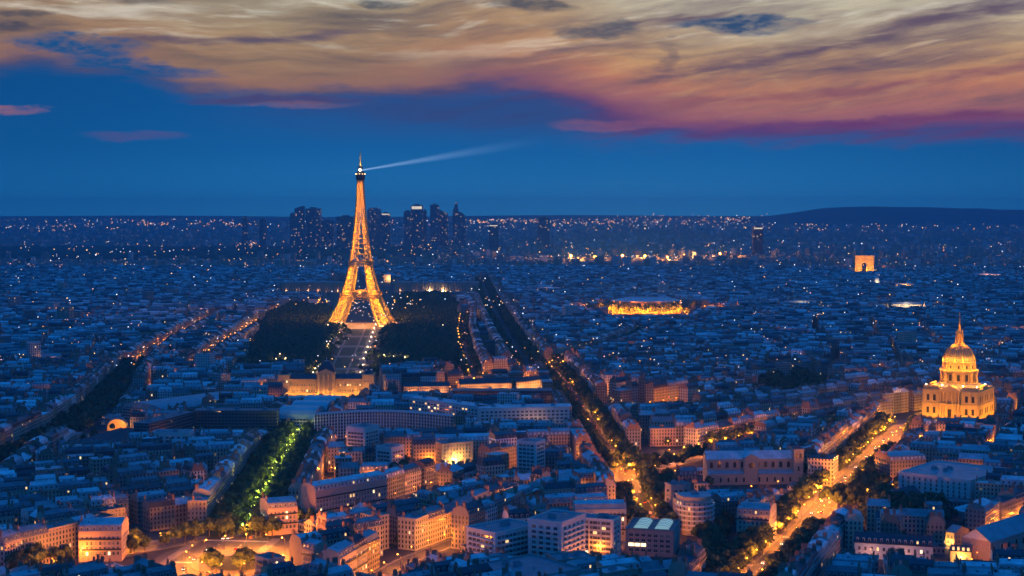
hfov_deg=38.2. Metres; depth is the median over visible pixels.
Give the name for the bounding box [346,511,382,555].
apartment house
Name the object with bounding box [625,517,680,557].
atelier
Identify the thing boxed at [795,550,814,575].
apartment house
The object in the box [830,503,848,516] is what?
apartment house
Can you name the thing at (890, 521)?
apartment house
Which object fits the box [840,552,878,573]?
apartment house
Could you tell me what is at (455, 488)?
apartment house
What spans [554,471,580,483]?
apartment house
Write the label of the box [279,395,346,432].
vaulted hall
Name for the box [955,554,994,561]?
apartment house
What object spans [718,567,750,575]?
apartment house
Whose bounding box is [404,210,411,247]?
skyscraper
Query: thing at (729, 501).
apartment house
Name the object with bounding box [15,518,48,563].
apartment house
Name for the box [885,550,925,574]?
apartment house
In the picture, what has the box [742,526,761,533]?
tree
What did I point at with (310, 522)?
apartment house
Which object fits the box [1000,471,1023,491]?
apartment house
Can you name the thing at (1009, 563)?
apartment house
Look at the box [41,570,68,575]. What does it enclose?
apartment house
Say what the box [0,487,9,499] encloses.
apartment house
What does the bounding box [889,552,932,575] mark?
apartment house
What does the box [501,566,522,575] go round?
apartment house
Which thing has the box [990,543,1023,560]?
apartment house
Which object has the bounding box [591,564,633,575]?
apartment house
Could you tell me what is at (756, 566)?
street
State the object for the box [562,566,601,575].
apartment house
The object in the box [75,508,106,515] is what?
apartment house
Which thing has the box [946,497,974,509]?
apartment house
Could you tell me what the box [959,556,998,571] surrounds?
apartment house
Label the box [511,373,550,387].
barrack range
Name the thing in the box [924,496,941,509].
apartment house
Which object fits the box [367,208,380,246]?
skyscraper
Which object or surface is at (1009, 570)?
apartment house
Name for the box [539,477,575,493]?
apartment house
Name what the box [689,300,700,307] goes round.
tree
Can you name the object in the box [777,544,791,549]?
tree
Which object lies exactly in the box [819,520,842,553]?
apartment house
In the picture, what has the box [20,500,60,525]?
apartment house
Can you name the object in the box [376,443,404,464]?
apartment tower
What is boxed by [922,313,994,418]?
dome church
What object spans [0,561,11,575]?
apartment house
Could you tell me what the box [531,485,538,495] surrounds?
apartment house
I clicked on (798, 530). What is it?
tree
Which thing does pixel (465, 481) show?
apartment house
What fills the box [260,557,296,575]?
apartment house
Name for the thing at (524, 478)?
apartment house
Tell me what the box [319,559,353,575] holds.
apartment house
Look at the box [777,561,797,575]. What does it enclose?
apartment house
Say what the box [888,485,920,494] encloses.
cottage
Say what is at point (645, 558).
apartment house
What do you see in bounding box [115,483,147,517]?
apartment house
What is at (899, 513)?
apartment house
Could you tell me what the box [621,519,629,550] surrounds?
pavement
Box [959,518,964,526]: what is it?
tree
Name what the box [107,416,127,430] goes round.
round gabled hall
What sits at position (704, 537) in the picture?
tree
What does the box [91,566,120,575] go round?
apartment house
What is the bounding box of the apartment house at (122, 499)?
[97,490,129,524]
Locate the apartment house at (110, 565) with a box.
[105,558,122,568]
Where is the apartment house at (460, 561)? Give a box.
[447,553,478,572]
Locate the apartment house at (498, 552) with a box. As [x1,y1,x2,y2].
[489,547,504,556]
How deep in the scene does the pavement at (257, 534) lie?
976.48 m
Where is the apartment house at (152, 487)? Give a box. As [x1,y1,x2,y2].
[146,479,164,490]
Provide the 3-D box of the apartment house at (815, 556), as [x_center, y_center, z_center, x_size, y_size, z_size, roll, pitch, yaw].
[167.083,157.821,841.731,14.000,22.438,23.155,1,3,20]
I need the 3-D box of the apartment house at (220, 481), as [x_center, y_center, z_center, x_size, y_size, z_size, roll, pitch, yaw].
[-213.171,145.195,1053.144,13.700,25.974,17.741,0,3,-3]
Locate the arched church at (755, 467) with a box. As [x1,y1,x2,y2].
[703,441,803,484]
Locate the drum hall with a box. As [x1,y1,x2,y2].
[123,391,226,420]
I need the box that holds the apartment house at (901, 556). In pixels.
[887,548,915,574]
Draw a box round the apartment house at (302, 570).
[295,563,309,575]
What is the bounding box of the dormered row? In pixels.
[854,531,932,559]
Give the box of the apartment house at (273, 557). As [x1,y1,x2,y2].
[254,551,284,574]
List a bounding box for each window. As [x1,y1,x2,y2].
[709,462,713,468]
[748,462,755,468]
[763,461,767,467]
[786,461,790,467]
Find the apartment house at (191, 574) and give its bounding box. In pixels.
[180,573,197,575]
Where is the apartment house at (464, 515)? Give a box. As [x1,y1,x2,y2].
[451,496,485,549]
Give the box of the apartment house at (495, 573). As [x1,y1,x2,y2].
[472,562,513,575]
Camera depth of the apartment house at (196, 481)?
1061.04 m
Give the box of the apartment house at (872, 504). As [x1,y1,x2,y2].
[867,495,889,532]
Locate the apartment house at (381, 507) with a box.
[372,497,393,512]
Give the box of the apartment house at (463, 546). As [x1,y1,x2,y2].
[460,544,465,552]
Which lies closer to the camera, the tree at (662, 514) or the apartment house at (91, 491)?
the tree at (662, 514)
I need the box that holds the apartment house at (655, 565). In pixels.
[634,554,665,572]
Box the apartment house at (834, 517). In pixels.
[823,510,845,547]
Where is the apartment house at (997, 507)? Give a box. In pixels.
[988,499,1000,521]
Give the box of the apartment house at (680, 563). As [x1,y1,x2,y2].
[667,549,699,575]
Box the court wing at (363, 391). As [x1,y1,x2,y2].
[358,387,368,395]
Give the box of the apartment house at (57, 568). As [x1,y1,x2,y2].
[35,558,72,575]
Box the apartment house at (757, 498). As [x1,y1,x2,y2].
[741,494,762,501]
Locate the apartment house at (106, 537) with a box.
[78,511,128,561]
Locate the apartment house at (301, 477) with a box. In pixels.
[295,472,309,481]
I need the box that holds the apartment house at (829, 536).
[809,524,836,560]
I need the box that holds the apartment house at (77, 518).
[65,509,95,555]
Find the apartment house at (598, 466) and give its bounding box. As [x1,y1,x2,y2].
[593,461,610,473]
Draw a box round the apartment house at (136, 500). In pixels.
[130,486,166,523]
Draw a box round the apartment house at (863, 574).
[859,566,898,575]
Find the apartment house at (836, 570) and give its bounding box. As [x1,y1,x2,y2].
[825,558,859,575]
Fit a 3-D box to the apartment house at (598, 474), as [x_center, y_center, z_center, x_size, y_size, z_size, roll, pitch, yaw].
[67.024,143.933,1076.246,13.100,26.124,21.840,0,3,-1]
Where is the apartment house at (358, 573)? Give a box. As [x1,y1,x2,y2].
[356,570,375,575]
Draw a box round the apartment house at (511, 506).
[500,500,519,518]
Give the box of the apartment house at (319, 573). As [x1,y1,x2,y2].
[293,567,326,575]
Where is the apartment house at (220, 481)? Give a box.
[208,473,223,502]
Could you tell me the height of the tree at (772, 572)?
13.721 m
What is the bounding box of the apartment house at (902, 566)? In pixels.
[889,560,912,575]
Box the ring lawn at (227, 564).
[208,556,254,569]
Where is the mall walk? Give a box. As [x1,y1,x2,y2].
[314,329,375,373]
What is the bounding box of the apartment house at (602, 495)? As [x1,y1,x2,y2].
[576,487,607,499]
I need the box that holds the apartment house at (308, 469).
[294,464,314,480]
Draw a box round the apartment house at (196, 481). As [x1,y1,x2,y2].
[190,474,202,485]
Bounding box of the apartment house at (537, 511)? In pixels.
[533,506,572,515]
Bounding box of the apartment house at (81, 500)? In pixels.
[80,496,94,505]
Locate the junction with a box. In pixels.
[611,464,635,476]
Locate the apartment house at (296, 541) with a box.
[289,526,322,565]
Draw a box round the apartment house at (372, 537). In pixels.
[354,524,379,573]
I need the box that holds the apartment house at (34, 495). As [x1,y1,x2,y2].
[9,488,42,499]
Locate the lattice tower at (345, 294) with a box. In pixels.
[327,152,397,327]
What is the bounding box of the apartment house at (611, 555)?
[594,548,620,560]
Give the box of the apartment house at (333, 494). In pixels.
[299,467,387,519]
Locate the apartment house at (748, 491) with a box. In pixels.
[729,484,760,496]
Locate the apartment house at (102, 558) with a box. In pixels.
[76,554,104,564]
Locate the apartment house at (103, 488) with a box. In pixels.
[98,480,115,494]
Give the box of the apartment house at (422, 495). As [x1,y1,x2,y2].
[414,485,438,505]
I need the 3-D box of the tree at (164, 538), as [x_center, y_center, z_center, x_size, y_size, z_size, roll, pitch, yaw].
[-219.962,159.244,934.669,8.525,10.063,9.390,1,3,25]
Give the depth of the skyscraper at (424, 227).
8345.50 m
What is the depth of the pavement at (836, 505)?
1066.10 m
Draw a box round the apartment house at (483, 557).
[462,548,489,562]
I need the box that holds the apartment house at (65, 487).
[58,475,91,495]
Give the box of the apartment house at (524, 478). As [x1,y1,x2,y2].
[513,470,530,484]
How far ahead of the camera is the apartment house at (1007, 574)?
770.56 m
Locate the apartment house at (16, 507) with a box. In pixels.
[7,497,34,525]
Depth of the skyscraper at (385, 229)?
8175.53 m
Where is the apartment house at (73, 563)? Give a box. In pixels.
[39,558,75,567]
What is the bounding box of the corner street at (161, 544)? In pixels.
[76,538,191,562]
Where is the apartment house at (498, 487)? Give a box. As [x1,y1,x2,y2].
[479,479,503,494]
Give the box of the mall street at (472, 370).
[460,321,475,375]
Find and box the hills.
[740,206,1023,226]
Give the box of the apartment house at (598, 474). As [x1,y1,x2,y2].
[594,470,613,482]
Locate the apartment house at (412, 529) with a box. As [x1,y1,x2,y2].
[398,512,428,550]
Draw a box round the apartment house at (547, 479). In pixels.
[528,473,555,486]
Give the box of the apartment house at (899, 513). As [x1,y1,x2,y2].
[880,505,901,533]
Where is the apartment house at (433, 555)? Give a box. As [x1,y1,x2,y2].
[423,548,441,561]
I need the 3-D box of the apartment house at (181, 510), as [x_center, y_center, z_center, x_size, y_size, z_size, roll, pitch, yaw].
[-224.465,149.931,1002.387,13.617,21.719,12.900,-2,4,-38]
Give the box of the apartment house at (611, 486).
[596,472,615,498]
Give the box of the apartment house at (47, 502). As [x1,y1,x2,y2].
[28,495,55,506]
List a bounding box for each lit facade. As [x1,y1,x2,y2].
[17,350,44,356]
[40,353,61,356]
[384,273,394,281]
[742,296,769,298]
[783,300,816,302]
[890,302,921,307]
[895,283,913,285]
[971,273,999,274]
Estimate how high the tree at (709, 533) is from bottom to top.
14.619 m
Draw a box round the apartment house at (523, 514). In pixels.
[502,504,529,520]
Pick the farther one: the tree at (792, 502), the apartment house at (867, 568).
the tree at (792, 502)
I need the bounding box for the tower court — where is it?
[341,323,399,328]
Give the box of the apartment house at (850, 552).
[839,547,855,554]
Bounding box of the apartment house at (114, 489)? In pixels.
[103,485,120,494]
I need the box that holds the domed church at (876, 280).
[874,276,879,282]
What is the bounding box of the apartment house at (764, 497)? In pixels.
[748,489,769,502]
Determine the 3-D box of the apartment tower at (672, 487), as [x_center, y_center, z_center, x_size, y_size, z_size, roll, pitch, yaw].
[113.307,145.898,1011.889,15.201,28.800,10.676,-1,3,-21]
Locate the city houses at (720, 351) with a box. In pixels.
[0,215,1023,499]
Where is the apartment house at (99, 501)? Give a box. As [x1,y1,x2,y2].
[82,490,115,508]
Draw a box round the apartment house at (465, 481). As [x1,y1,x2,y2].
[452,475,477,484]
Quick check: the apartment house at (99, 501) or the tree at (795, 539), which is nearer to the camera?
the tree at (795, 539)
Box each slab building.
[134,410,193,433]
[193,407,279,432]
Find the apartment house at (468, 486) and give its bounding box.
[454,476,486,492]
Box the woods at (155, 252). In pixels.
[0,245,474,261]
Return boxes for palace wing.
[281,281,343,292]
[393,281,478,292]
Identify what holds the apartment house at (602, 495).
on the ground at (360, 311)
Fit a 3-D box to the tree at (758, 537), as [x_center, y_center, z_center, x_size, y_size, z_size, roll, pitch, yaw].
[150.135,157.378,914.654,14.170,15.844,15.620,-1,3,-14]
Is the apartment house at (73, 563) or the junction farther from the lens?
the junction
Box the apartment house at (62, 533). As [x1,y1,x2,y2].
[39,520,77,563]
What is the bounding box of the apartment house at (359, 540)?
[339,528,367,573]
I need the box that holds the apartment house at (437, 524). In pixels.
[414,500,445,545]
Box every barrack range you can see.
[403,379,449,392]
[457,376,511,387]
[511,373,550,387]
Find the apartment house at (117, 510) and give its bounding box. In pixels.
[98,504,125,516]
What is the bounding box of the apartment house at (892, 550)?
[886,547,904,574]
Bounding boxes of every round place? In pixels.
[154,538,289,575]
[199,537,272,542]
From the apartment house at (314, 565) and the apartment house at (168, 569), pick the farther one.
the apartment house at (314, 565)
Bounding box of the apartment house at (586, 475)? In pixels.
[555,465,593,483]
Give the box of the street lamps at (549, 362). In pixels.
[228,300,905,428]
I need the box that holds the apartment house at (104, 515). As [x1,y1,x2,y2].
[93,513,115,516]
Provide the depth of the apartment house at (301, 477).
1053.51 m
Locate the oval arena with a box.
[612,296,680,313]
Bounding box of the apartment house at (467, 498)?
[451,494,475,505]
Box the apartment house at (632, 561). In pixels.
[595,551,640,575]
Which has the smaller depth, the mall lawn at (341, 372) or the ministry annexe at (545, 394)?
the ministry annexe at (545, 394)
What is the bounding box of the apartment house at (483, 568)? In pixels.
[454,562,492,575]
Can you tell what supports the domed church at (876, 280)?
on the ground at (360, 311)
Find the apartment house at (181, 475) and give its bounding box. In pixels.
[179,471,194,479]
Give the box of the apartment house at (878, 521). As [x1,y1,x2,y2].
[876,506,898,532]
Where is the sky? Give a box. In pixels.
[0,0,1023,216]
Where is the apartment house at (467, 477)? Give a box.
[462,473,474,479]
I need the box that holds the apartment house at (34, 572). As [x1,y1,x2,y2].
[5,564,40,575]
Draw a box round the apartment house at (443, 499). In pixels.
[427,491,448,504]
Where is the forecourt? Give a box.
[879,420,906,440]
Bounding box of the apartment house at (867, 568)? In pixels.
[830,556,871,573]
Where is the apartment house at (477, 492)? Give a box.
[461,484,489,499]
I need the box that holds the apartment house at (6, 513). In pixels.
[0,502,13,524]
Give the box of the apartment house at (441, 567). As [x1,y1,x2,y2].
[423,553,457,574]
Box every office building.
[152,428,194,442]
[585,513,620,555]
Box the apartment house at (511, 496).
[498,487,520,506]
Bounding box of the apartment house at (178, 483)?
[161,473,191,488]
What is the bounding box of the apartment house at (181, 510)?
[170,492,191,525]
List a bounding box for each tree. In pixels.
[3,550,28,567]
[9,550,32,568]
[23,545,42,562]
[30,559,39,564]
[31,541,47,560]
[48,546,63,556]
[53,555,64,563]
[63,545,72,554]
[63,551,75,561]
[126,534,138,553]
[129,527,142,539]
[138,534,150,550]
[158,532,170,542]
[166,527,182,544]
[175,521,195,542]
[188,518,206,540]
[199,547,215,569]
[200,516,216,536]
[205,550,224,571]
[212,503,227,513]
[212,511,230,532]
[212,517,222,537]
[217,516,234,537]
[227,507,240,516]
[227,512,239,522]
[230,548,251,569]
[232,504,246,520]
[235,546,254,568]
[236,524,248,533]
[242,514,250,520]
[246,514,259,536]
[247,505,254,514]
[250,502,259,516]
[253,514,267,537]
[263,516,282,536]
[298,506,304,519]
[304,507,316,518]
[607,301,618,313]
[619,303,630,311]
[626,502,635,522]
[629,506,650,519]
[632,303,643,312]
[636,513,646,517]
[642,303,652,313]
[649,303,656,311]
[654,502,672,516]
[655,304,665,310]
[658,510,668,517]
[662,510,678,518]
[665,303,674,313]
[665,512,681,527]
[674,303,683,311]
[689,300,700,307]
[691,523,701,535]
[693,535,708,544]
[696,526,719,537]
[697,519,716,533]
[698,531,720,541]
[701,539,714,551]
[701,566,712,571]
[704,547,715,555]
[706,552,722,562]
[706,555,721,566]
[706,562,714,568]
[710,566,724,572]
[713,517,730,526]
[714,507,734,523]
[714,547,732,555]
[719,550,736,560]
[721,564,734,572]
[726,561,740,572]
[731,549,746,559]
[732,530,752,544]
[733,553,747,568]
[737,537,758,554]
[739,545,753,556]
[739,548,751,563]
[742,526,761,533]
[748,531,767,555]
[751,525,770,543]
[752,571,765,575]
[759,567,777,575]
[760,522,775,542]
[764,551,784,564]
[771,561,779,573]
[772,500,787,508]
[776,513,785,529]
[777,507,791,528]
[777,511,788,531]
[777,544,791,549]
[779,539,798,548]
[780,547,791,555]
[782,497,800,511]
[782,552,793,561]
[788,505,797,522]
[788,528,809,539]
[789,546,799,554]
[790,533,804,542]
[790,542,800,549]
[791,527,808,534]
[792,537,805,543]
[800,516,823,526]
[801,535,810,543]
[809,523,819,531]
[861,508,866,522]
[942,506,951,520]
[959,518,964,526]
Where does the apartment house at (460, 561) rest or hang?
on the ground at (360, 311)
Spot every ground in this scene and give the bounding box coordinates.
[78,247,994,575]
[640,488,653,512]
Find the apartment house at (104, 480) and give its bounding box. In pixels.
[89,472,108,486]
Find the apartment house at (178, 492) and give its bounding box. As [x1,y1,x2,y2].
[162,483,195,497]
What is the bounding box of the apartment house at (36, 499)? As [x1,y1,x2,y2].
[17,492,47,502]
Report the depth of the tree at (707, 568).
829.94 m
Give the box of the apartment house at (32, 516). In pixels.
[28,504,49,524]
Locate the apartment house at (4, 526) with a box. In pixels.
[0,519,13,530]
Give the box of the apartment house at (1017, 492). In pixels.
[998,482,1023,514]
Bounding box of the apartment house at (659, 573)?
[637,567,667,575]
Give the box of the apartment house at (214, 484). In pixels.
[203,475,219,505]
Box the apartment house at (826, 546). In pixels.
[810,533,831,570]
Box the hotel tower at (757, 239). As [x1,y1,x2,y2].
[752,226,762,255]
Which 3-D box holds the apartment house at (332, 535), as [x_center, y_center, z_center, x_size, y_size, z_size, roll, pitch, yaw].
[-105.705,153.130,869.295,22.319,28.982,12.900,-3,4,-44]
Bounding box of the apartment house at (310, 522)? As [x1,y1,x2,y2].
[304,508,340,532]
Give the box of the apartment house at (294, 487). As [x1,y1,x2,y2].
[288,474,306,505]
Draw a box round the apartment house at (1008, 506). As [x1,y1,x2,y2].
[988,495,1015,519]
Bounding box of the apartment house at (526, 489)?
[505,480,532,495]
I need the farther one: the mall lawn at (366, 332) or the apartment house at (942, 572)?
the mall lawn at (366, 332)
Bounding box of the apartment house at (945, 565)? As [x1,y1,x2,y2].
[933,555,959,568]
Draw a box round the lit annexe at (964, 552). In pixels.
[950,544,972,561]
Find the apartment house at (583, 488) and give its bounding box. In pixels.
[575,479,606,493]
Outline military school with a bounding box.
[278,357,374,396]
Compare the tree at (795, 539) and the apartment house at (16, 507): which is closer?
the tree at (795, 539)
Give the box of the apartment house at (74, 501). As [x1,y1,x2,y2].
[46,491,80,507]
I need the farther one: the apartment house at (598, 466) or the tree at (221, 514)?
the apartment house at (598, 466)
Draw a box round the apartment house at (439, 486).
[437,483,453,487]
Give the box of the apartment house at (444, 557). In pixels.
[436,548,472,561]
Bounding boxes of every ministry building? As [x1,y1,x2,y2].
[408,395,488,425]
[477,403,569,422]
[898,460,1002,498]
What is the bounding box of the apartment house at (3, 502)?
[0,494,18,507]
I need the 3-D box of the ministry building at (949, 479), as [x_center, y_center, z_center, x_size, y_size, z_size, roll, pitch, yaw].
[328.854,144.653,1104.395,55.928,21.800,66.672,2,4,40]
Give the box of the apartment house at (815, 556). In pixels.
[794,542,820,575]
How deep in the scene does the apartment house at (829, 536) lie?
893.14 m
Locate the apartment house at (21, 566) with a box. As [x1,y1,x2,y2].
[10,560,33,572]
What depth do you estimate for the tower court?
2766.10 m
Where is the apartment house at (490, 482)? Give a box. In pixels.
[485,476,496,485]
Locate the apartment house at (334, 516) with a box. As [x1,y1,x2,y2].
[315,508,348,525]
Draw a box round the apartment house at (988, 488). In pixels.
[975,476,999,499]
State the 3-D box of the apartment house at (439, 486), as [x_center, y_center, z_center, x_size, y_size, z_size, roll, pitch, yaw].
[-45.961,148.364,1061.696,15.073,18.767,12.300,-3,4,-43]
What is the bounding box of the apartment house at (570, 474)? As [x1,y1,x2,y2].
[555,469,574,476]
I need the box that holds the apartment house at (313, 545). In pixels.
[301,533,328,563]
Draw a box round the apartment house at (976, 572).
[964,561,993,575]
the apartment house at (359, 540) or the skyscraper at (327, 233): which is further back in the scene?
the skyscraper at (327, 233)
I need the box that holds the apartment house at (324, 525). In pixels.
[316,514,356,533]
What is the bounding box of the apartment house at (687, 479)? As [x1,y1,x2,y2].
[678,477,694,491]
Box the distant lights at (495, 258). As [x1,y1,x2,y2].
[1,213,1013,366]
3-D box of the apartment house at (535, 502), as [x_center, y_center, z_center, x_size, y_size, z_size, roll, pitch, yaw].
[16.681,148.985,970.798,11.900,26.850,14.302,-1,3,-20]
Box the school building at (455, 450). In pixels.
[435,438,472,463]
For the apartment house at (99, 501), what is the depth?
970.05 m
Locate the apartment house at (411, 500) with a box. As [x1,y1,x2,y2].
[392,493,420,506]
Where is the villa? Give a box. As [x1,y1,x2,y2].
[945,524,968,545]
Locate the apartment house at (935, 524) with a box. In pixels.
[925,507,945,542]
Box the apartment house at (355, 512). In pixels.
[341,502,371,518]
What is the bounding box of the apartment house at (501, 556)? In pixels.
[489,553,515,560]
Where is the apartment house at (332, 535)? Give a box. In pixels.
[314,521,351,546]
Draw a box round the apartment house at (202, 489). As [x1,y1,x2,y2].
[191,480,214,513]
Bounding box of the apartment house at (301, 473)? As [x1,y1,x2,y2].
[296,469,312,481]
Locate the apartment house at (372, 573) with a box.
[361,571,381,575]
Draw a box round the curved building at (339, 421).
[314,410,452,438]
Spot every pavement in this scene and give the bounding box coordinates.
[76,537,181,559]
[81,404,117,432]
[105,541,197,562]
[159,536,206,564]
[191,552,287,574]
[221,434,290,537]
[231,538,281,575]
[233,465,617,536]
[250,530,261,536]
[370,538,451,574]
[390,546,451,574]
[559,373,624,465]
[609,467,619,481]
[620,458,702,472]
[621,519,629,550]
[625,466,657,517]
[740,425,894,573]
[826,435,902,518]
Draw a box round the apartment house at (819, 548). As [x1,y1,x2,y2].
[808,539,825,575]
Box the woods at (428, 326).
[0,277,1023,515]
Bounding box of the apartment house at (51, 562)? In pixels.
[31,558,54,568]
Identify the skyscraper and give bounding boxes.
[242,216,247,246]
[259,218,266,246]
[290,212,294,246]
[294,206,304,246]
[305,207,321,246]
[321,220,333,247]
[337,215,354,248]
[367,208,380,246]
[381,212,390,247]
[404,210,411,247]
[411,204,422,247]
[423,209,426,246]
[430,204,438,246]
[439,210,447,246]
[453,202,465,246]
[489,223,497,250]
[537,216,549,249]
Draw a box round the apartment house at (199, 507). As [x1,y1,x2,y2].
[187,495,210,529]
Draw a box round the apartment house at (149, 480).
[125,471,159,485]
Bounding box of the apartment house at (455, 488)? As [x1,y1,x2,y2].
[432,481,462,495]
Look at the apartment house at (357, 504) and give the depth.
975.97 m
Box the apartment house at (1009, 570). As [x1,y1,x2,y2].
[999,567,1023,573]
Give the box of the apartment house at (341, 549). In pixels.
[321,534,357,575]
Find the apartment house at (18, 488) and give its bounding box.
[0,476,28,495]
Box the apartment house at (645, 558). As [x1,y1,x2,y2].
[623,550,651,561]
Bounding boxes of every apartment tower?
[346,422,379,460]
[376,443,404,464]
[466,518,527,555]
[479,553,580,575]
[516,438,545,471]
[527,509,585,556]
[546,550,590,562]
[664,480,690,508]
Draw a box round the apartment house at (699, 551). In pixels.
[677,538,706,571]
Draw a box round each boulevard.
[566,383,612,452]
[617,474,656,517]
[637,455,702,471]
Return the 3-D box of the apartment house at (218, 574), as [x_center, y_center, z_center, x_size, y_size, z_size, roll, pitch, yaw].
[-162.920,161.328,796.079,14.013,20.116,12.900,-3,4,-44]
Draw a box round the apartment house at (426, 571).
[393,564,433,575]
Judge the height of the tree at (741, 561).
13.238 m
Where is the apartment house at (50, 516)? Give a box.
[36,502,75,523]
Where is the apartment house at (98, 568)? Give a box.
[61,562,108,575]
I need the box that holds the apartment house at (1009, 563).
[996,552,1023,568]
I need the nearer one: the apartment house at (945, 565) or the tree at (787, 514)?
the apartment house at (945, 565)
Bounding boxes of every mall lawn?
[331,347,340,355]
[334,357,351,367]
[336,370,346,373]
[339,347,355,355]
[344,337,359,344]
[349,329,363,335]
[350,357,360,367]
[355,347,363,355]
[360,337,367,344]
[363,329,370,335]
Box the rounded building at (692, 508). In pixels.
[673,490,714,535]
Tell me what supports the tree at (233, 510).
on the ground at (360, 311)
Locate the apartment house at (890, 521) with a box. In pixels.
[880,507,899,533]
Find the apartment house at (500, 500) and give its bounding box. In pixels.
[482,489,506,519]
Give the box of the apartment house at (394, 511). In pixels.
[386,501,414,544]
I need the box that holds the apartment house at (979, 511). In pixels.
[965,493,993,531]
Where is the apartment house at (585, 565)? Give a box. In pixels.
[566,550,600,574]
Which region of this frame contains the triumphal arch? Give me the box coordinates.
[854,255,873,271]
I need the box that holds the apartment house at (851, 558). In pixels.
[834,550,874,573]
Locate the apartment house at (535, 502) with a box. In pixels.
[526,494,546,516]
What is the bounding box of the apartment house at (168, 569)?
[138,558,177,575]
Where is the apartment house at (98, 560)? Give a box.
[68,556,100,566]
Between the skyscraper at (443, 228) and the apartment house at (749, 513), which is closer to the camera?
the apartment house at (749, 513)
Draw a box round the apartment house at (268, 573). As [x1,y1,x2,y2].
[228,569,270,575]
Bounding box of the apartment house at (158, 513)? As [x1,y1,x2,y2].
[142,492,175,531]
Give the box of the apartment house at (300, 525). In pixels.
[298,519,307,530]
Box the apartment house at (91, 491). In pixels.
[72,482,101,497]
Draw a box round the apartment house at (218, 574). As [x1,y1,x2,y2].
[199,569,222,575]
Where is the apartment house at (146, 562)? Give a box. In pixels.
[131,552,162,572]
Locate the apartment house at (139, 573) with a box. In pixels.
[116,565,144,575]
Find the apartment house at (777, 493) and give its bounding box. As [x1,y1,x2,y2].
[764,484,780,500]
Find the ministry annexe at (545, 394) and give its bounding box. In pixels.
[453,387,551,403]
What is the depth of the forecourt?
1423.98 m
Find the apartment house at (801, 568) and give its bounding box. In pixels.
[787,556,809,575]
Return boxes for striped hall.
[80,427,133,442]
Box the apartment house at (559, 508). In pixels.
[546,503,570,510]
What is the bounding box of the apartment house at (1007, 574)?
[993,567,1022,575]
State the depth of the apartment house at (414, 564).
836.50 m
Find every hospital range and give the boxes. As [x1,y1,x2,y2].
[837,384,916,394]
[994,389,1023,411]
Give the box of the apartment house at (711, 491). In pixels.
[702,485,731,498]
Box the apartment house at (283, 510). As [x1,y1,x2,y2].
[260,492,297,535]
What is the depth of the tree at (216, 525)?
961.34 m
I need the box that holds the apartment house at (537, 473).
[530,466,550,481]
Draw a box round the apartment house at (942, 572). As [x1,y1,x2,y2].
[927,563,964,575]
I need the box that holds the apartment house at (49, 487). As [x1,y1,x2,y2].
[28,476,58,496]
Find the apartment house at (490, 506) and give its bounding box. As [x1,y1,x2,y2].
[472,495,497,521]
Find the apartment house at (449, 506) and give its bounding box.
[438,497,458,538]
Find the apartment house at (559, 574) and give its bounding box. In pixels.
[537,567,565,575]
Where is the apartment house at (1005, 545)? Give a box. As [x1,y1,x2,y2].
[1001,542,1017,549]
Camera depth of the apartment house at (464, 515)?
931.02 m
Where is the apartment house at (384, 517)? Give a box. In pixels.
[360,510,388,549]
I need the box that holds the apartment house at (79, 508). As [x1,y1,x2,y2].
[73,503,89,510]
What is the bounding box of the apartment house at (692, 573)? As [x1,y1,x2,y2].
[685,564,717,575]
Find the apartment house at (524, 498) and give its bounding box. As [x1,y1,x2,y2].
[519,491,544,508]
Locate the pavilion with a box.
[951,504,967,521]
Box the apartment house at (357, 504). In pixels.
[353,498,369,508]
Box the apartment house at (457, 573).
[431,565,461,575]
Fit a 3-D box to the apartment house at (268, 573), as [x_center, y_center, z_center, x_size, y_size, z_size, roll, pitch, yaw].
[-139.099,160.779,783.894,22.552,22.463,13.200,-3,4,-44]
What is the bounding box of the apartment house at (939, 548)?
[933,542,945,554]
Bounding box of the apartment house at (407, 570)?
[401,560,431,573]
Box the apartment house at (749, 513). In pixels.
[736,496,776,546]
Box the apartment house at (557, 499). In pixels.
[541,488,576,507]
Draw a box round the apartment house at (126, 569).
[106,557,141,573]
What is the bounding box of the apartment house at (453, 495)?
[444,489,465,500]
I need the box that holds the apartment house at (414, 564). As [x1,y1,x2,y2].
[404,557,425,570]
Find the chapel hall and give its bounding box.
[960,513,1023,560]
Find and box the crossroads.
[799,489,845,518]
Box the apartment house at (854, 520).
[845,505,863,550]
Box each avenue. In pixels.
[235,447,291,534]
[481,282,531,365]
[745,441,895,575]
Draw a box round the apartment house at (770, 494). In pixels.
[758,485,776,502]
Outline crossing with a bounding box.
[202,539,266,541]
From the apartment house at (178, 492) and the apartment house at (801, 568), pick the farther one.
the apartment house at (178, 492)
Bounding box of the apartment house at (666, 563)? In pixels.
[651,553,676,574]
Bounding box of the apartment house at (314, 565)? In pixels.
[307,552,338,575]
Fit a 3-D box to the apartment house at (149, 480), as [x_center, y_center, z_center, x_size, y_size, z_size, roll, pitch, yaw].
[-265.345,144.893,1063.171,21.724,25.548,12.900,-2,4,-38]
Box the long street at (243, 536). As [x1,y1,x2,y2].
[234,468,515,537]
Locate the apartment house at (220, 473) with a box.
[211,465,227,497]
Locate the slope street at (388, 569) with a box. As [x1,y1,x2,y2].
[375,540,451,575]
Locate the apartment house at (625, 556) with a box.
[600,550,627,557]
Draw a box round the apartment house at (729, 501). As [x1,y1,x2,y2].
[712,486,747,526]
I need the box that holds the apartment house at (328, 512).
[316,511,336,516]
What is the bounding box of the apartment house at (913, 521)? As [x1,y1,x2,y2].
[899,504,943,535]
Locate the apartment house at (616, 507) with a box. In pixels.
[572,496,626,540]
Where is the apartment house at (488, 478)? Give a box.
[471,470,491,481]
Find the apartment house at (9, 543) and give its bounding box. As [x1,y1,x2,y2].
[0,523,22,568]
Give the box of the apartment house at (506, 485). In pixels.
[494,482,518,490]

